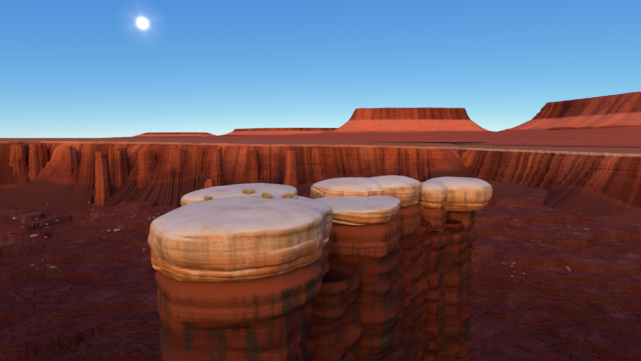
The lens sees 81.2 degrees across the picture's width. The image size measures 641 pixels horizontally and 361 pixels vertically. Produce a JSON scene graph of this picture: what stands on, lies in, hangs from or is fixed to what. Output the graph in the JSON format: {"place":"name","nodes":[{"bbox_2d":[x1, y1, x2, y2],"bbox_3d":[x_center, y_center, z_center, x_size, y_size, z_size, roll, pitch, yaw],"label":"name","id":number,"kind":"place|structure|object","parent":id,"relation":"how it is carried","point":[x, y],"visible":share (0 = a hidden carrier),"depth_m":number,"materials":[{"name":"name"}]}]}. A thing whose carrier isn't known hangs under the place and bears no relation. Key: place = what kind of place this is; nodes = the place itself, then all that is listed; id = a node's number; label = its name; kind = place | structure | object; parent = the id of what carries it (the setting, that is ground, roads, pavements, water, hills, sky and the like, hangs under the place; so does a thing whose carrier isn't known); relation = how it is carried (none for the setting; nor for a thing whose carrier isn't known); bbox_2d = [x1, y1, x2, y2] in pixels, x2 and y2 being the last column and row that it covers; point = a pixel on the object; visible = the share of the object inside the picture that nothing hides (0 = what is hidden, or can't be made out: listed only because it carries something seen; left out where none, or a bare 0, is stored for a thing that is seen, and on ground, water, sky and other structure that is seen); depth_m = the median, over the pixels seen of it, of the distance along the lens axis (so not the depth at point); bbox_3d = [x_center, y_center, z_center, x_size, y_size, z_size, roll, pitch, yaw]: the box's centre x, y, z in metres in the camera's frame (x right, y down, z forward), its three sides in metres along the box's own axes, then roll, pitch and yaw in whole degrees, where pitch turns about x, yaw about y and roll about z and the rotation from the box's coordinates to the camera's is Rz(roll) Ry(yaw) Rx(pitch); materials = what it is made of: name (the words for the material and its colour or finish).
{"place":"outdoors","nodes":[
{"label":"outdoors","id":0,"kind":"place"},
{"bbox_2d":[0,138,640,360],"bbox_3d":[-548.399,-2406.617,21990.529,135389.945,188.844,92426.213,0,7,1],"label":"ground","id":1,"kind":"structure","parent":0,"point":[500,320],"depth_m":387.94,"materials":[{"name":"soil"}]},
{"bbox_2d":[10,143,298,212],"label":"rock pillars","id":2,"kind":"structure","parent":1,"relation":"on","point":[38,157],"depth_m":733.86,"materials":[{"name":"red stone"}]},
{"bbox_2d":[112,132,216,137],"bbox_3d":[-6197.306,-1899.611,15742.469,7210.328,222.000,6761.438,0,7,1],"label":"mesa","id":3,"kind":"structure","parent":1,"relation":"on","point":[169,134],"depth_m":14251.89,"materials":[{"name":"red stone"}]},
{"bbox_2d":[163,128,336,138],"bbox_3d":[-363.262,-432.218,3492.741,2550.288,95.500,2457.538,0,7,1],"label":"mesa","id":4,"kind":"structure","parent":1,"relation":"on","point":[250,133],"depth_m":2970.47,"materials":[{"name":"red stone"}]},
{"bbox_2d":[147,175,492,360],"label":"rock pillar","id":5,"kind":"structure","parent":1,"relation":"on","point":[377,268],"depth_m":28.93,"materials":[{"name":"brown stone"}]},
{"bbox_2d":[203,188,306,200],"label":"shrubs","id":6,"kind":"object","parent":5,"relation":"on","point":[267,196],"visible":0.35,"depth_m":29.27,"materials":[{"name":"plant"}]},
{"bbox_2d":[0,196,640,360],"bbox_3d":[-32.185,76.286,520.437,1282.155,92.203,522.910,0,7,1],"label":"shrubs","id":7,"kind":"object","parent":1,"relation":"on","point":[544,304],"visible":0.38,"depth_m":326.36,"materials":[{"name":"brown plant"}]},
{"bbox_2d":[0,197,640,276],"bbox_3d":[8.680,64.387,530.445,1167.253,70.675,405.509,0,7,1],"label":"boulders","id":8,"kind":"object","parent":1,"relation":"on","point":[117,229],"visible":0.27,"depth_m":481.50,"materials":[{"name":"brown stone"}]},
{"bbox_2d":[225,107,495,141],"bbox_3d":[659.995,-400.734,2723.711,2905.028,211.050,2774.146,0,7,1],"label":"mesa","id":9,"kind":"structure","parent":1,"relation":"on","point":[419,124],"depth_m":2286.54,"materials":[{"name":"red stone"}]},
{"bbox_2d":[450,91,640,146],"bbox_3d":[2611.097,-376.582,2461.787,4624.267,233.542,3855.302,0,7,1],"label":"mesa","id":10,"kind":"structure","parent":1,"relation":"on","point":[608,121],"depth_m":1658.91,"materials":[{"name":"red stone"}]},
{"bbox_2d":[0,141,640,217],"bbox_3d":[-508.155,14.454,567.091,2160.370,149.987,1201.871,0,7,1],"label":"rim cliffs","id":11,"kind":"structure","parent":0,"point":[591,184],"depth_m":752.55,"materials":[{"name":"red stone"}]},
{"bbox_2d":[0,0,640,137],"label":"sky","id":12,"kind":"structure","parent":0,"point":[69,68],"materials":[{"name":"blue"}]}
]}

